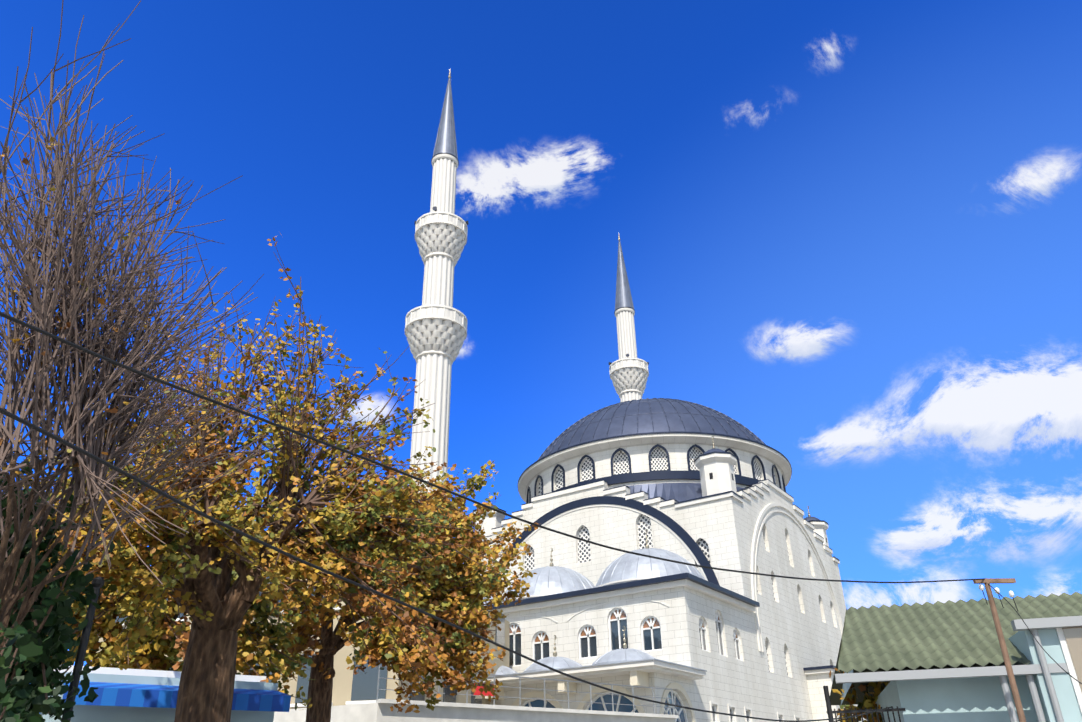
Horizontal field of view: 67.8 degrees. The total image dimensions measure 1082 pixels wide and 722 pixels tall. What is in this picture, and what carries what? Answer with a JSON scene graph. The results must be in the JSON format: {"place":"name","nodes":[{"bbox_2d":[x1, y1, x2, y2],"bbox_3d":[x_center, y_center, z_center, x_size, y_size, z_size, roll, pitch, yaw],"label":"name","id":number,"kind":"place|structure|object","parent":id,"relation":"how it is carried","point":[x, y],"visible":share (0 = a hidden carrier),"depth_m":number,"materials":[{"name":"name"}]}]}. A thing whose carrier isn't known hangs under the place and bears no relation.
{"place":"outdoors","nodes":[
{"label":"outdoors","id":0,"kind":"place"},
{"bbox_2d":[96,577,509,708],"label":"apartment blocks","id":1,"kind":"structure","parent":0,"point":[350,687],"depth_m":26.45,"materials":[{"name":"beige paint"}]},
{"bbox_2d":[273,665,678,721],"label":"boundary wall","id":2,"kind":"structure","parent":0,"point":[379,710],"depth_m":22.85,"materials":[{"name":"white concrete"}]},
{"bbox_2d":[0,0,1081,683],"label":"sky","id":3,"kind":"structure","parent":0,"point":[849,231],"materials":[{"name":"blue"}]},
{"bbox_2d":[490,586,760,721],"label":"mosque facade","id":4,"kind":"structure","parent":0,"point":[729,678],"depth_m":34.91,"materials":[{"name":"white stone"}]},
{"bbox_2d":[480,497,865,721],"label":"mosque wall","id":5,"kind":"structure","parent":0,"point":[808,634],"depth_m":43.73,"materials":[{"name":"white stone"}]},
{"bbox_2d":[823,592,1081,721],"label":"house","id":6,"kind":"structure","parent":0,"point":[938,661],"depth_m":12.89,"materials":[{"name":"paint"}]},
{"label":"ground","id":7,"kind":"structure","parent":0,"visible":0},
{"bbox_2d":[0,452,114,721],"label":"evergreen tree","id":8,"kind":"object","parent":7,"relation":"on","point":[50,611],"visible":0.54,"depth_m":6.50,"materials":[{"name":"green plant"}]},
{"bbox_2d":[61,576,104,721],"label":"lamp post","id":9,"kind":"object","parent":7,"relation":"on","point":[97,583],"visible":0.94,"depth_m":7.42,"materials":[{"name":"black metal"}]},
{"bbox_2d":[0,0,281,652],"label":"bare tree","id":10,"kind":"object","parent":7,"relation":"on","point":[76,296],"visible":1,"depth_m":6.46,"materials":[{"name":"brown plant"}]},
{"bbox_2d":[40,665,290,721],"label":"kiosk awning","id":11,"kind":"object","parent":7,"relation":"on","point":[135,695],"visible":0.56,"depth_m":11.54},
{"bbox_2d":[19,425,318,713],"bbox_3d":[-6.855,4.663,13.674,6.210,8.147,3.152,11,-30,-21],"label":"plane tree","id":12,"kind":"object","parent":7,"relation":"on","point":[160,643],"visible":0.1,"depth_m":13.62,"materials":[{"name":"yellow plant"}]},
{"bbox_2d":[29,233,510,721],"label":"plane tree","id":13,"kind":"object","parent":7,"relation":"on","point":[215,607],"visible":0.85,"depth_m":10.02,"materials":[{"name":"yellow plant"}]},
{"bbox_2d":[243,447,540,721],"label":"plane tree","id":14,"kind":"object","parent":7,"relation":"on","point":[464,585],"visible":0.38,"depth_m":16.74,"materials":[{"name":"yellow plant"}]},
{"bbox_2d":[405,71,468,498],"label":"minaret","id":15,"kind":"object","parent":7,"relation":"on","point":[436,328],"visible":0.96,"depth_m":53.41,"materials":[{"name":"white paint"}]},
{"bbox_2d":[483,529,759,721],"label":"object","id":16,"kind":"object","parent":7,"relation":"on","point":[621,575],"visible":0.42,"depth_m":35.23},
{"bbox_2d":[609,235,648,401],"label":"minaret","id":17,"kind":"object","parent":7,"relation":"on","point":[629,372],"visible":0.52,"depth_m":78.12,"materials":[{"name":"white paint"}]},
{"bbox_2d":[473,436,860,721],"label":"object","id":18,"kind":"object","parent":7,"relation":"on","point":[582,504],"visible":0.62,"depth_m":45.81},
{"bbox_2d":[518,431,791,502],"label":"dome drum","id":19,"kind":"object","parent":18,"relation":"on","point":[677,445],"visible":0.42,"depth_m":47.83,"materials":[{"name":"white paint"}]},
{"bbox_2d":[538,398,765,459],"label":"dome","id":20,"kind":"structure","parent":19,"relation":"on","point":[647,415],"depth_m":50.07,"materials":[{"name":"grey metal"}]},
{"bbox_2d":[526,444,785,502],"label":"arched windows","id":21,"kind":"structure","parent":19,"relation":"in","point":[658,458],"depth_m":47.88,"materials":[{"name":"white glass"}]},
{"bbox_2d":[829,668,889,721],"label":"shrub by fence","id":22,"kind":"object","parent":7,"relation":"on","point":[869,701],"visible":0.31,"depth_m":16.43,"materials":[{"name":"brown"}]},
{"bbox_2d":[973,578,1025,721],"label":"utility pole","id":23,"kind":"object","parent":7,"relation":"on","point":[1011,678],"visible":0.96,"depth_m":11.44,"materials":[{"name":"brown wood"}]},
{"bbox_2d":[0,312,1081,721],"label":"power cables","id":24,"kind":"object","parent":23,"relation":"attached to","point":[60,440],"visible":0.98,"depth_m":6.15,"materials":[{"name":"black plastic"}]},
{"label":"pavement kerb","id":25,"kind":"structure","parent":0,"visible":0},
{"bbox_2d":[0,599,75,721],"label":"ivy","id":26,"kind":"object","parent":25,"relation":"on","point":[16,641],"visible":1,"depth_m":4.63,"materials":[{"name":"green plant"}]}
]}

